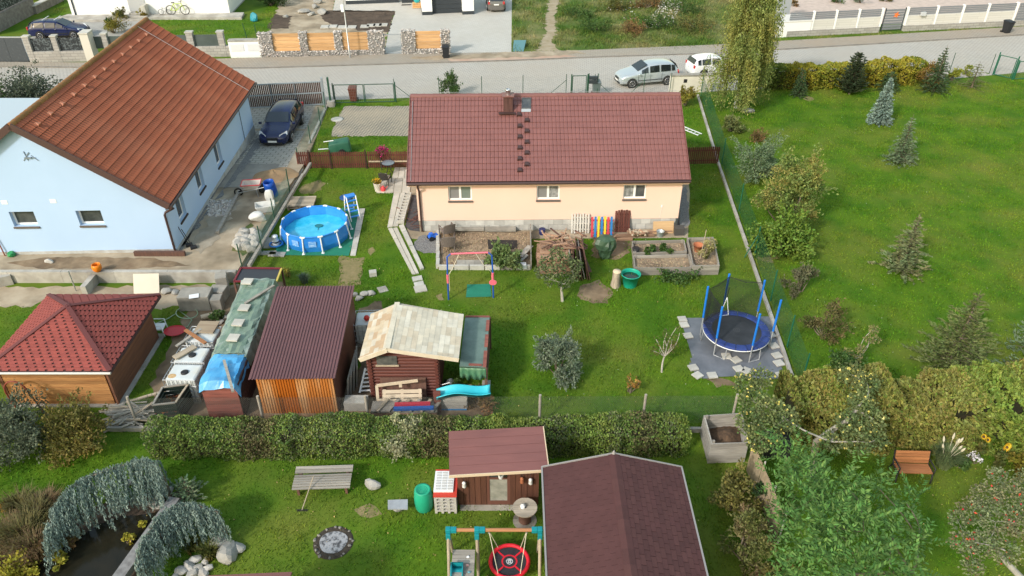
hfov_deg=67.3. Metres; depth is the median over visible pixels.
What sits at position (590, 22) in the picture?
weed clump
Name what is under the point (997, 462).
sunflower
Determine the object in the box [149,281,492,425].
shed yard soil
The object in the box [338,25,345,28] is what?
stepping stone
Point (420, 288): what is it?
paving slab
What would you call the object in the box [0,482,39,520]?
dry grass clump
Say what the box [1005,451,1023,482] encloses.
shrub
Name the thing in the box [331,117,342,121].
concrete disc
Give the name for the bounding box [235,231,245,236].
rock
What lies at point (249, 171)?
concrete yard strip
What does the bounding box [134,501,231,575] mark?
weeping cedar
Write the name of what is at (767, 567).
shrub
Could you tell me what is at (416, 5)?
crate
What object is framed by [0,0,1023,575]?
ground
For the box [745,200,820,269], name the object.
shrub
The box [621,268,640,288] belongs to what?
garden tub
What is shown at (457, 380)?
weed
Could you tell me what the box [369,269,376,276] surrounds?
paving slab
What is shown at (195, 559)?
stone
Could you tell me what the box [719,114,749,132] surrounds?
shrub
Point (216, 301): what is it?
concrete block
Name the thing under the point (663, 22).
weed clump
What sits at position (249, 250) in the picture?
rock
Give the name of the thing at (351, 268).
dry patch
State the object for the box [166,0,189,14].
bicycle
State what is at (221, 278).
concrete block
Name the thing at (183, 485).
juniper bush
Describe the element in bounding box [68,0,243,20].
white house
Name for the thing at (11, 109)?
annex
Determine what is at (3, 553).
dry grass clump
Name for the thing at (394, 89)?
gate
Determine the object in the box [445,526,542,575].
swing set
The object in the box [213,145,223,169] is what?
window
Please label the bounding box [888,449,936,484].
park bench
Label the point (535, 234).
house apron
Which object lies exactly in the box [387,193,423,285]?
garden path
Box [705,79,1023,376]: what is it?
grass
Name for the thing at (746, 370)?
paving slab
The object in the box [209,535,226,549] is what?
stone
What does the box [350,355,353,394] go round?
board
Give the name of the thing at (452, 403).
panel stack
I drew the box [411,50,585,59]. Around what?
sand spill
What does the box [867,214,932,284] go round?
spruce tree
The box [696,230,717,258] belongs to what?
dry plant
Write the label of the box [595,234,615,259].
covered barbecue
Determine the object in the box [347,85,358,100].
wheelie bin
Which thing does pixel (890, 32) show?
grass
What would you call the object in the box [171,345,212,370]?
liquid container
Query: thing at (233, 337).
paving slab
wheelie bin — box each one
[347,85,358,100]
[442,44,449,57]
[592,79,601,92]
[1000,19,1015,32]
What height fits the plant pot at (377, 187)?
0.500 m
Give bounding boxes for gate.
[0,37,29,61]
[248,77,330,107]
[331,82,396,102]
[383,34,401,52]
[570,74,588,92]
[880,7,906,30]
[992,52,1019,79]
[1012,60,1023,79]
[1015,3,1023,19]
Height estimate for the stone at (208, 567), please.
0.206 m
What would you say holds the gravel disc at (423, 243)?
on the ground at (696, 466)
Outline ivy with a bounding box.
[751,481,772,508]
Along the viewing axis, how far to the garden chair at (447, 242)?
37.17 m
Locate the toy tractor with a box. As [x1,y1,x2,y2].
[427,232,437,241]
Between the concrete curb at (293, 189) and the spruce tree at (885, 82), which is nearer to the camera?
the concrete curb at (293, 189)
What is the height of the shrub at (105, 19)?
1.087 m
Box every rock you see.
[231,239,239,246]
[234,241,242,250]
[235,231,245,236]
[241,241,249,250]
[245,245,255,252]
[250,240,259,246]
[251,235,261,241]
[252,230,261,236]
[297,8,309,12]
[313,0,321,3]
[317,8,325,14]
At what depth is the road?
59.96 m
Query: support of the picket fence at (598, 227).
on the bare patch at (619, 248)
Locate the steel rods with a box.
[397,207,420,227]
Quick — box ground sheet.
[684,316,783,377]
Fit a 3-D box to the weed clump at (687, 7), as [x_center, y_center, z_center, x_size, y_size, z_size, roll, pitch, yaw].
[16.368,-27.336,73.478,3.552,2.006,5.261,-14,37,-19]
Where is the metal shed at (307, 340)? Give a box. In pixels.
[248,285,356,413]
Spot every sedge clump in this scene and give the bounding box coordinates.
[179,534,200,555]
[194,537,219,562]
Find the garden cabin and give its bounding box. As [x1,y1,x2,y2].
[0,293,163,407]
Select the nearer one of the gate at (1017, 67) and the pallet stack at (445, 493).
the pallet stack at (445, 493)
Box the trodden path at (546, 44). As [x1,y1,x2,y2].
[534,0,560,50]
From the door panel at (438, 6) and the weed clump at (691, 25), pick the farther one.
the door panel at (438, 6)
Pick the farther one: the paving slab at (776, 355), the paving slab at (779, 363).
the paving slab at (776, 355)
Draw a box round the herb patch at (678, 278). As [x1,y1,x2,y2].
[653,264,706,287]
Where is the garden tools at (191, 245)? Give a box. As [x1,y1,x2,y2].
[178,227,196,249]
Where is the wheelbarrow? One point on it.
(250, 184)
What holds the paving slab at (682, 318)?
on the ground sheet
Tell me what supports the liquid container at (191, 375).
on the shed yard soil at (156, 384)
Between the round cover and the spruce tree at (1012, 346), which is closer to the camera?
the spruce tree at (1012, 346)
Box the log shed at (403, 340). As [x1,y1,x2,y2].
[358,302,463,398]
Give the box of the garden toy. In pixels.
[250,12,257,21]
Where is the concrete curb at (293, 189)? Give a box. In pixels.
[243,162,311,266]
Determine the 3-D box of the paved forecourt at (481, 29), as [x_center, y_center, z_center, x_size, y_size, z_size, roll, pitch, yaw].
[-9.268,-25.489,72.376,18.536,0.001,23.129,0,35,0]
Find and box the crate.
[412,2,420,7]
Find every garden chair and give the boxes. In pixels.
[154,318,167,336]
[378,172,391,185]
[438,222,455,237]
[439,234,455,253]
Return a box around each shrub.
[0,59,62,97]
[0,379,60,471]
[26,386,114,474]
[102,11,131,32]
[104,17,113,26]
[112,6,128,20]
[136,8,147,15]
[258,0,289,6]
[283,267,290,276]
[379,412,428,463]
[437,68,462,93]
[531,325,583,391]
[625,373,640,392]
[679,85,699,105]
[706,457,769,518]
[716,502,776,575]
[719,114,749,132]
[728,129,787,183]
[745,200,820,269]
[748,127,768,143]
[749,142,838,223]
[758,554,804,575]
[778,261,820,299]
[791,0,798,6]
[797,297,854,344]
[826,344,869,370]
[831,0,845,3]
[915,59,944,86]
[946,66,963,80]
[953,454,971,471]
[962,64,973,76]
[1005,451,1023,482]
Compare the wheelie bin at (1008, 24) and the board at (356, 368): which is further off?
the wheelie bin at (1008, 24)
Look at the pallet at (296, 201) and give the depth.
41.66 m
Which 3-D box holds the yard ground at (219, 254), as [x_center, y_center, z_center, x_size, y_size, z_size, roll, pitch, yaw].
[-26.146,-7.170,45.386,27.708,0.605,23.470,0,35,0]
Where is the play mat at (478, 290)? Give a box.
[466,284,491,296]
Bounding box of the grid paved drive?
[236,99,315,167]
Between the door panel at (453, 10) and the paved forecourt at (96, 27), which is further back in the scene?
the door panel at (453, 10)
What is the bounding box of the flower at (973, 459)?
[966,451,983,463]
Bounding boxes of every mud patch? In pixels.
[9,256,186,268]
[192,195,241,253]
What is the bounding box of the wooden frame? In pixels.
[375,379,417,400]
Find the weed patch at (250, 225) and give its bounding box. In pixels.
[232,223,253,254]
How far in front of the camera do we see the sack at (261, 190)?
41.83 m
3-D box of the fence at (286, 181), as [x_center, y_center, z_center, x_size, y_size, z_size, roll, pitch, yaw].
[-12.133,-3.622,38.551,0.469,1.400,7.837,1,35,2]
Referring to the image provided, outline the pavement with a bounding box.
[0,26,1023,66]
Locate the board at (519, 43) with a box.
[513,40,525,51]
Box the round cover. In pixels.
[340,194,351,200]
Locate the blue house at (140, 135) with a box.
[0,17,256,254]
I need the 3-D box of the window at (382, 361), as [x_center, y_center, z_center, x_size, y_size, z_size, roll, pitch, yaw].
[-4.575,2.682,28.106,0.850,0.460,0.048,0,34,0]
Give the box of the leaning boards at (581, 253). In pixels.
[568,235,591,280]
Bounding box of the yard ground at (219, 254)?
[0,100,327,271]
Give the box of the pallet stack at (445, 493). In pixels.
[433,469,457,513]
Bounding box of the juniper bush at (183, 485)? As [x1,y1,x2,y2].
[166,474,208,502]
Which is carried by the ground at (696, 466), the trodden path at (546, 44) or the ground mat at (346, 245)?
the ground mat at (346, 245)
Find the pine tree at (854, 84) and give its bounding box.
[835,52,868,93]
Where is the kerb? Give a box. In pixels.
[0,34,1023,68]
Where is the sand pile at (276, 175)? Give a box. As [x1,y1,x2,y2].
[253,167,298,182]
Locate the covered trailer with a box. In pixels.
[318,137,350,154]
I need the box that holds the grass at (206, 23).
[27,2,277,39]
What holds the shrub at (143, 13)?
on the paved forecourt at (96, 27)
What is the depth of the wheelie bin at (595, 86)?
55.04 m
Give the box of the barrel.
[263,179,277,197]
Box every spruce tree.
[788,70,808,98]
[866,78,894,127]
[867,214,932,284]
[873,71,902,93]
[881,115,918,169]
[916,46,952,96]
[987,315,1023,363]
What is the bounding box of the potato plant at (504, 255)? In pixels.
[483,235,522,270]
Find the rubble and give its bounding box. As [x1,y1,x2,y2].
[206,199,231,216]
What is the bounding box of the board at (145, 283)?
[133,273,159,293]
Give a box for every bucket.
[91,262,101,271]
[539,227,544,235]
[656,229,664,237]
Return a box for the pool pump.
[269,234,283,247]
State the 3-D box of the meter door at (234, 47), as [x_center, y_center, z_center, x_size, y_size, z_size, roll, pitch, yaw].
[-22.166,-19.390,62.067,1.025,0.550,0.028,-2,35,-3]
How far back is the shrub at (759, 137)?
48.28 m
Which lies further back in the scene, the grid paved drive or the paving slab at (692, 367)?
the grid paved drive
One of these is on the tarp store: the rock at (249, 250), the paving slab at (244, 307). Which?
the paving slab at (244, 307)
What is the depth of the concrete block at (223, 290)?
34.37 m
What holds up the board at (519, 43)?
on the meadow ground at (540, 33)
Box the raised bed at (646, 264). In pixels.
[632,254,691,274]
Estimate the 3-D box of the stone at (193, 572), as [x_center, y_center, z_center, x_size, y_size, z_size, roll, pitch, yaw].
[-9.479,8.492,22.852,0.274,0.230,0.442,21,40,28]
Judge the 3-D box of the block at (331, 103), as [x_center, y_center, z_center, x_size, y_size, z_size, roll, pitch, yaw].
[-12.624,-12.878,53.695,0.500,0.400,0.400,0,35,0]
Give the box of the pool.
[279,205,352,254]
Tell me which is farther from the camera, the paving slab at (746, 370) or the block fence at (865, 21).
the block fence at (865, 21)
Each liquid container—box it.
[162,362,205,403]
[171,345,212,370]
[183,326,221,353]
[353,310,378,347]
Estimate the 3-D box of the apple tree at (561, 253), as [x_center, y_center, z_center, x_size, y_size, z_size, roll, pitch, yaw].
[2.088,-0.590,34.354,2.139,2.207,1.879,15,37,21]
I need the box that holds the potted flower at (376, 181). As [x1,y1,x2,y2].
[371,178,381,183]
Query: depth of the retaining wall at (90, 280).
35.42 m
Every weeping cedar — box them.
[41,456,171,575]
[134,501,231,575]
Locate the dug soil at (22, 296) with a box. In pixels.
[0,284,238,309]
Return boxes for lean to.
[459,316,490,399]
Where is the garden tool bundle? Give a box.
[0,245,15,256]
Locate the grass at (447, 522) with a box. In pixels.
[0,408,1023,575]
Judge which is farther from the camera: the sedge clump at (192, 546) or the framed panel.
the framed panel
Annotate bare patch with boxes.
[577,279,612,302]
[591,237,631,259]
[706,378,734,386]
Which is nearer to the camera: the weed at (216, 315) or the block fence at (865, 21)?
the weed at (216, 315)
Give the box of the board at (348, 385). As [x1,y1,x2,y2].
[347,359,352,394]
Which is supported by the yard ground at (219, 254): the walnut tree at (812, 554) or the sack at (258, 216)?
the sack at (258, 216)
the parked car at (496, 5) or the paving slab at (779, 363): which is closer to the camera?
the paving slab at (779, 363)
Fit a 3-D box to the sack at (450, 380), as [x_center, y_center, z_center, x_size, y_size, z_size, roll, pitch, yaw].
[-2.353,3.716,29.515,0.410,0.586,0.356,0,35,0]
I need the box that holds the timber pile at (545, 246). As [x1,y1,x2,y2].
[534,228,587,273]
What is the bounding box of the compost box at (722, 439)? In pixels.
[700,412,748,462]
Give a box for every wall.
[0,0,34,31]
[0,270,237,293]
[32,0,63,13]
[227,38,262,57]
[668,73,712,92]
[774,14,812,37]
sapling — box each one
[648,325,683,372]
[843,324,881,366]
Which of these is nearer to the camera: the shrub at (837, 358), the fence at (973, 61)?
the shrub at (837, 358)
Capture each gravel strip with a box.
[179,138,259,249]
[677,186,689,226]
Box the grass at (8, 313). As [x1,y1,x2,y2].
[0,303,180,408]
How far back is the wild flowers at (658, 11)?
73.07 m
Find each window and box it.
[12,212,39,228]
[78,210,105,227]
[175,198,188,224]
[195,171,206,195]
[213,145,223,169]
[376,356,398,366]
[448,186,472,202]
[536,186,559,201]
[622,185,645,200]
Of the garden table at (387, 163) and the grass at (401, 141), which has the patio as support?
the garden table at (387, 163)
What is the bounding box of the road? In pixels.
[0,35,1023,99]
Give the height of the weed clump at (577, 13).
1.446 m
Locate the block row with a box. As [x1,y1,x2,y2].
[396,192,411,223]
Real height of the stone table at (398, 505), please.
0.425 m
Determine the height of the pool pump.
0.600 m
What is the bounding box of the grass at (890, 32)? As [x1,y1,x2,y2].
[640,26,1017,49]
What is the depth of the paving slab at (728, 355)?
31.16 m
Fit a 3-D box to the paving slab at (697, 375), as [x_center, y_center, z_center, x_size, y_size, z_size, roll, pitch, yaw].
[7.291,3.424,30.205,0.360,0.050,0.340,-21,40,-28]
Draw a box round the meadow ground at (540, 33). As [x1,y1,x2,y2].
[512,0,736,51]
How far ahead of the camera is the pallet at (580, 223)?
39.16 m
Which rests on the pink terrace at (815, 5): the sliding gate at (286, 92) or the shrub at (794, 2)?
the shrub at (794, 2)
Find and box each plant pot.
[373,183,381,191]
[632,246,639,251]
[693,242,702,252]
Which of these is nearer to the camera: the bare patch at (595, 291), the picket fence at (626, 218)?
the bare patch at (595, 291)
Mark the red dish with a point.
(175, 330)
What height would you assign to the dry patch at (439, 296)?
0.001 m
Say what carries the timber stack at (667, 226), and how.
on the house apron
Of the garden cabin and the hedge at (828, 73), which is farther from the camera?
the hedge at (828, 73)
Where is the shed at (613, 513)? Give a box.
[541,450,708,575]
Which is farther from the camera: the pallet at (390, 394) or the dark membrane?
the dark membrane
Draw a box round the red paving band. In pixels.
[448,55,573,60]
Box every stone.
[44,259,53,263]
[148,498,162,509]
[161,287,171,293]
[171,289,179,294]
[174,566,187,575]
[184,560,194,570]
[186,567,197,575]
[188,555,202,562]
[193,563,203,569]
[198,567,208,575]
[201,556,208,564]
[204,564,212,571]
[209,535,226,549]
[216,540,237,564]
[235,542,245,553]
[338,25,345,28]
[347,25,356,28]
[355,295,363,300]
[360,291,368,295]
[368,290,375,295]
[742,108,754,112]
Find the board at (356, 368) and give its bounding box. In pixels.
[356,346,357,386]
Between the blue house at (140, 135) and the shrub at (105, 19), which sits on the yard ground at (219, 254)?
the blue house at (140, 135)
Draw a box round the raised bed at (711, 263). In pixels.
[686,237,719,274]
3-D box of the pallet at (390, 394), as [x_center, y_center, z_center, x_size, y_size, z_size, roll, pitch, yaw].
[-4.066,4.159,28.557,1.450,0.850,0.130,-1,7,-1]
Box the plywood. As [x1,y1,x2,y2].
[193,321,219,333]
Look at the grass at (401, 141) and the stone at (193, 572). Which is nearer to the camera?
the stone at (193, 572)
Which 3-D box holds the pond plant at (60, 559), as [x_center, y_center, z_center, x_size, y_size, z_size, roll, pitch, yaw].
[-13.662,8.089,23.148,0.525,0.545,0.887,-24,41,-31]
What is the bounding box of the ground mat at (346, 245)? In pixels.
[276,208,357,255]
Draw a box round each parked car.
[26,16,89,37]
[258,99,304,144]
[486,0,505,10]
[614,58,678,87]
[685,53,734,74]
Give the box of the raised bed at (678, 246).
[631,239,686,259]
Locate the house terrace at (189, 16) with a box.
[58,12,243,21]
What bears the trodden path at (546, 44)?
on the meadow ground at (540, 33)
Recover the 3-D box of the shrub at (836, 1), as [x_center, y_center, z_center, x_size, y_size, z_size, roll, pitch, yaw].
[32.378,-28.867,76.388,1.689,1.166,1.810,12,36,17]
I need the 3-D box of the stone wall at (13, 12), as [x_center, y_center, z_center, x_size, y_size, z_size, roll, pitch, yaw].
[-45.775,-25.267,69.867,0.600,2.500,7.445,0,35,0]
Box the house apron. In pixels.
[407,184,689,238]
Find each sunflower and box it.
[974,434,990,454]
[993,443,1011,471]
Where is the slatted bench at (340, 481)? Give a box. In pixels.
[292,465,352,495]
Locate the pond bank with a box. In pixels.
[23,491,183,575]
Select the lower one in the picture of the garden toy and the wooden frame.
the wooden frame
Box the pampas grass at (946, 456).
[928,433,968,470]
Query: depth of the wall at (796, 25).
66.84 m
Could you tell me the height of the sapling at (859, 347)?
1.872 m
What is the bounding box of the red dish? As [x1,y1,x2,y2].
[163,325,185,335]
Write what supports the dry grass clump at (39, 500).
on the ground at (696, 466)
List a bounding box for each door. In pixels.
[230,44,243,50]
[247,44,262,50]
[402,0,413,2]
[487,475,509,504]
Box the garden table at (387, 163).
[381,160,394,173]
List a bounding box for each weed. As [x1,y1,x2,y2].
[208,309,225,320]
[449,378,459,384]
[463,383,498,415]
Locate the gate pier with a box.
[776,0,791,14]
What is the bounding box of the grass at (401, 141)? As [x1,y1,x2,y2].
[313,99,710,153]
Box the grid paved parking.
[332,106,408,136]
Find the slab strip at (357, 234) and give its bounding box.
[350,208,364,255]
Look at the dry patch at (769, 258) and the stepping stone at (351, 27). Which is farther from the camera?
the stepping stone at (351, 27)
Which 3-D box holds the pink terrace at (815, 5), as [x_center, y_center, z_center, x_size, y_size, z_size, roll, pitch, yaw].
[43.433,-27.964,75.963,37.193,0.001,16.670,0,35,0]
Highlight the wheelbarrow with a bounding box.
[234,179,263,196]
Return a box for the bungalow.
[406,88,690,231]
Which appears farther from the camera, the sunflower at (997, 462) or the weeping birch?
the weeping birch
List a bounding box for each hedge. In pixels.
[140,409,691,461]
[759,55,927,90]
[772,358,1023,457]
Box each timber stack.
[371,390,441,420]
[616,221,673,240]
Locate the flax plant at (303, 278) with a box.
[296,272,310,283]
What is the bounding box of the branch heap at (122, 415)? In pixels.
[99,391,158,432]
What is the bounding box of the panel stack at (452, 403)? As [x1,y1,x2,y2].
[441,396,467,409]
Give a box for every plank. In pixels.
[133,250,185,255]
[172,345,196,359]
[175,328,201,346]
[184,329,206,343]
[215,187,242,233]
[223,360,233,391]
[244,285,274,303]
[393,405,433,410]
[394,401,430,405]
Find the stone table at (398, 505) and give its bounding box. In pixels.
[388,499,407,511]
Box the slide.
[436,384,490,399]
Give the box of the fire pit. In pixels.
[313,526,353,559]
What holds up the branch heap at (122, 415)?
on the ground at (696, 466)
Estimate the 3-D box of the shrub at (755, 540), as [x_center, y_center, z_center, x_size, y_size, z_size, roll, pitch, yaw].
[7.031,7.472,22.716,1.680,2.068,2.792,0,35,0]
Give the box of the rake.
[296,476,313,511]
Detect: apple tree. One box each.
[534,246,583,301]
[730,360,891,476]
[945,466,1023,575]
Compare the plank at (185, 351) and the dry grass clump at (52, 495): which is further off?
the plank at (185, 351)
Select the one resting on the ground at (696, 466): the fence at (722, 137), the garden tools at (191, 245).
the fence at (722, 137)
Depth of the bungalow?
38.71 m
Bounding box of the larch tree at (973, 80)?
[948,64,990,92]
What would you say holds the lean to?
on the ground at (696, 466)
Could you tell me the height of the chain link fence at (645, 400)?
1.500 m
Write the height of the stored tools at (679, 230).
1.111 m
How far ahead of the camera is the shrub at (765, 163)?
43.45 m
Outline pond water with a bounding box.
[33,510,158,575]
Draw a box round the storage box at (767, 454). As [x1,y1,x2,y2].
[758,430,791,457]
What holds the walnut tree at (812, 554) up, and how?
on the ground at (696, 466)
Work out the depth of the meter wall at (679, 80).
55.56 m
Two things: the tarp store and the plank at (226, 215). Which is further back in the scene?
the plank at (226, 215)
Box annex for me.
[0,98,38,128]
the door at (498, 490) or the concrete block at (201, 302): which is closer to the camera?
the door at (498, 490)
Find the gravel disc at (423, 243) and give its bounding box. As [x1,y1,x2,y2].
[414,235,440,252]
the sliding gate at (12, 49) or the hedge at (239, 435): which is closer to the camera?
the hedge at (239, 435)
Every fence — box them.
[20,29,98,61]
[93,30,230,56]
[126,393,738,425]
[236,169,289,266]
[256,28,450,56]
[296,92,325,160]
[296,150,367,168]
[367,151,406,167]
[393,74,566,100]
[591,216,613,236]
[595,73,671,91]
[614,210,630,231]
[687,146,719,163]
[700,73,810,374]
[746,445,786,542]
[786,2,1023,36]
[950,53,995,73]
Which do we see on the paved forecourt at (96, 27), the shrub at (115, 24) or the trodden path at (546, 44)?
the shrub at (115, 24)
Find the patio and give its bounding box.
[376,167,409,192]
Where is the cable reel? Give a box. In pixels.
[513,498,536,527]
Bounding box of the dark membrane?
[405,195,419,230]
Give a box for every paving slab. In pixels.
[226,334,240,341]
[231,319,244,326]
[237,304,250,310]
[241,278,253,284]
[258,250,276,255]
[263,237,272,248]
[268,252,285,256]
[355,396,364,403]
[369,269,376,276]
[377,286,388,292]
[413,285,426,292]
[677,316,687,321]
[679,321,689,327]
[683,332,693,338]
[687,364,698,370]
[691,371,703,379]
[707,372,717,378]
[721,353,731,358]
[730,356,742,363]
[732,365,742,371]
[741,366,751,373]
[768,342,779,348]
[771,352,782,358]
[773,359,784,366]
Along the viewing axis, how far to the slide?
28.37 m
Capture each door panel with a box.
[432,0,461,4]
[432,4,461,8]
[432,8,461,13]
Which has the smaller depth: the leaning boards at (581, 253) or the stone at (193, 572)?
the stone at (193, 572)
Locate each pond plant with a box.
[0,545,40,575]
[26,566,39,575]
[49,549,68,571]
[65,530,82,548]
[121,532,136,544]
[137,520,146,527]
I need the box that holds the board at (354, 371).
[353,350,355,390]
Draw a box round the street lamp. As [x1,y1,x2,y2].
[340,0,350,57]
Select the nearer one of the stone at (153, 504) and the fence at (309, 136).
the stone at (153, 504)
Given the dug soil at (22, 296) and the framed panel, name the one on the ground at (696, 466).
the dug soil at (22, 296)
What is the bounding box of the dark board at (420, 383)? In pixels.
[380,377,426,400]
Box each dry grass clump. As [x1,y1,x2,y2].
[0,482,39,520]
[0,496,53,557]
[0,508,33,550]
[0,532,34,575]
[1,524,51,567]
[7,492,56,527]
[18,481,64,519]
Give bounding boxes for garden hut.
[449,426,548,510]
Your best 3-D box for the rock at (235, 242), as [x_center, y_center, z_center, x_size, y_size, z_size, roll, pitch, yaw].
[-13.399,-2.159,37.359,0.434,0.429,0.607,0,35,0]
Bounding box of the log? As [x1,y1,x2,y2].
[200,312,215,319]
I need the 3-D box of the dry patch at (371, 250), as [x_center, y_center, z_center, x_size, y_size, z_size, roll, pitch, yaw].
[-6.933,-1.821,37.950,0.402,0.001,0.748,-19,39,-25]
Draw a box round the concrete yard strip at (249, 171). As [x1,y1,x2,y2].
[219,164,279,186]
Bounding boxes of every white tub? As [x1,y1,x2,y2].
[255,200,274,212]
[520,262,526,268]
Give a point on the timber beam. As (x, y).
(126, 567)
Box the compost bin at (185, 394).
[151,383,193,416]
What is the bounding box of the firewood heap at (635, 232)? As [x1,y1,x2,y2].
[627,228,647,235]
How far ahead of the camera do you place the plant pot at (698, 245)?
37.26 m
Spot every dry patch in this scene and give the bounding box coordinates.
[298,180,325,193]
[338,256,364,285]
[354,503,381,517]
[368,247,375,254]
[436,293,443,299]
[758,255,778,262]
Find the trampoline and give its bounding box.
[700,273,781,361]
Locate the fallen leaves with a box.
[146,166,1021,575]
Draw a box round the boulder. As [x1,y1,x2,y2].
[365,478,380,489]
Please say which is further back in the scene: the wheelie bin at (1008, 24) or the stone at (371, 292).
the wheelie bin at (1008, 24)
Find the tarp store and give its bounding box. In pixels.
[199,278,278,417]
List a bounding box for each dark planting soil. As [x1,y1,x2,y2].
[267,14,291,28]
[320,10,394,31]
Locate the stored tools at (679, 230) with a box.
[673,210,684,235]
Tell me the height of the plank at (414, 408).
0.110 m
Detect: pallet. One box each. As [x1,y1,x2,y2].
[287,196,315,208]
[287,199,315,210]
[382,389,421,400]
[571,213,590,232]
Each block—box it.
[176,287,212,310]
[210,294,224,311]
[211,284,229,301]
[214,271,229,291]
[327,100,335,106]
[343,395,368,410]
[482,380,490,388]
[610,269,620,288]
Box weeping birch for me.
[697,0,786,118]
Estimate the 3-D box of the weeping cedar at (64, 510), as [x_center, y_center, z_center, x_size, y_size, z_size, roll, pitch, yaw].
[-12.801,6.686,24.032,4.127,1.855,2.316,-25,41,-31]
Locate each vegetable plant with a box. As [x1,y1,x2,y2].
[644,244,656,254]
[659,242,673,253]
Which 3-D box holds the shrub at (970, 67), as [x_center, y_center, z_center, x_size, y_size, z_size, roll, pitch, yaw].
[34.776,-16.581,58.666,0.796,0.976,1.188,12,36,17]
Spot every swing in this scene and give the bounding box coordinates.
[446,252,496,299]
[488,532,529,575]
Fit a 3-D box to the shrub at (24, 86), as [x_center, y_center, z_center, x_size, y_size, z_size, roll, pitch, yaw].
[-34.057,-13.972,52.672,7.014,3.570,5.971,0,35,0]
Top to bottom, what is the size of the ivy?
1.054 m
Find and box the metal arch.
[3,381,42,411]
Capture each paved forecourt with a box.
[0,21,138,60]
[333,0,511,53]
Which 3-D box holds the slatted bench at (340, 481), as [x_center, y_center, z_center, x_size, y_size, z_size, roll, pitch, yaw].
[-6.254,6.413,25.542,1.900,0.496,0.922,-1,35,-2]
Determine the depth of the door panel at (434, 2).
72.88 m
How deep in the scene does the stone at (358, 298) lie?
34.44 m
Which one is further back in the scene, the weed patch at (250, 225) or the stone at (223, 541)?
the weed patch at (250, 225)
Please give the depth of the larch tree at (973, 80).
56.49 m
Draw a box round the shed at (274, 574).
[208,572,291,575]
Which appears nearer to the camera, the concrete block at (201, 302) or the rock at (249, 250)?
the concrete block at (201, 302)
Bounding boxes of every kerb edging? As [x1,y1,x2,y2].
[308,104,327,143]
[697,94,793,374]
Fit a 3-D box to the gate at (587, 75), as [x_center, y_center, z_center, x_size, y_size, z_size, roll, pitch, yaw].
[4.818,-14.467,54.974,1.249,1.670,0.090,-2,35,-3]
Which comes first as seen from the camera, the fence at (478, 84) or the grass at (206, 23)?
the fence at (478, 84)
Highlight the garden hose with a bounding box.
[157,309,197,327]
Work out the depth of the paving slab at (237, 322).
30.00 m
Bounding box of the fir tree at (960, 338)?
[900,289,1004,368]
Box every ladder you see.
[344,193,360,221]
[359,368,369,392]
[685,127,701,134]
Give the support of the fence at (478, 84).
on the ground at (696, 466)
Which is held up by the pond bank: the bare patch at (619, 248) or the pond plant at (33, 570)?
the pond plant at (33, 570)
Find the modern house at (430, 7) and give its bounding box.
[346,0,473,14]
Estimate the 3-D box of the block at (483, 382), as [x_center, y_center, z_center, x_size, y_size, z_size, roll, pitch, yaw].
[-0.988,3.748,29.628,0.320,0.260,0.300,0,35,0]
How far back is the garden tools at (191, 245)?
37.16 m
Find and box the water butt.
[414,483,432,513]
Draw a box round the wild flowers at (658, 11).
[606,0,678,22]
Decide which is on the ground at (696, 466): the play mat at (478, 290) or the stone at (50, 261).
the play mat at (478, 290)
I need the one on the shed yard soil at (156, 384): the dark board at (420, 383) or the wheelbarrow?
the dark board at (420, 383)
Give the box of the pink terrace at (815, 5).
[777,0,1023,23]
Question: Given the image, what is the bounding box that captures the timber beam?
[112,496,180,575]
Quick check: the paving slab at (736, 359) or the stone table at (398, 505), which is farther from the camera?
the paving slab at (736, 359)
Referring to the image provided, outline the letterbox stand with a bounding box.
[588,73,598,90]
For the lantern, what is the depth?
24.18 m
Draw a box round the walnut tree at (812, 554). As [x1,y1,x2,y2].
[755,425,963,575]
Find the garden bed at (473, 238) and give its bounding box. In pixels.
[436,224,532,269]
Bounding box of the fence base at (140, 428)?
[107,426,700,432]
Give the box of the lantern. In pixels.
[528,474,532,484]
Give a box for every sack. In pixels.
[189,293,198,298]
[248,211,266,221]
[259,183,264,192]
[264,189,273,200]
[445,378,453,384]
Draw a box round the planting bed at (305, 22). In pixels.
[269,0,391,55]
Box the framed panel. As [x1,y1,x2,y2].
[233,267,285,294]
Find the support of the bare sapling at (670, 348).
on the ground at (696, 466)
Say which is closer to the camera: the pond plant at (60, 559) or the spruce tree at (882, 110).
the pond plant at (60, 559)
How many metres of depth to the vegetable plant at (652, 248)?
37.07 m
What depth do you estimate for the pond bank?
24.74 m
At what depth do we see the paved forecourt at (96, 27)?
69.31 m
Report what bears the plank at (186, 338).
on the plywood
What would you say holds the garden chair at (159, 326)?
on the ground at (696, 466)
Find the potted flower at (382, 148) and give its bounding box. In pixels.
[374,145,391,158]
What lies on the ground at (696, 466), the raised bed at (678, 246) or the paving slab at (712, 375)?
the raised bed at (678, 246)
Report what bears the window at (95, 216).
in the blue house at (140, 135)
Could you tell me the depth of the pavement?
63.48 m
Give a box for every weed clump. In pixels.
[560,2,597,19]
[576,13,615,34]
[596,0,635,12]
[613,13,648,37]
[629,0,661,8]
[638,7,677,29]
[667,0,704,16]
[671,8,714,33]

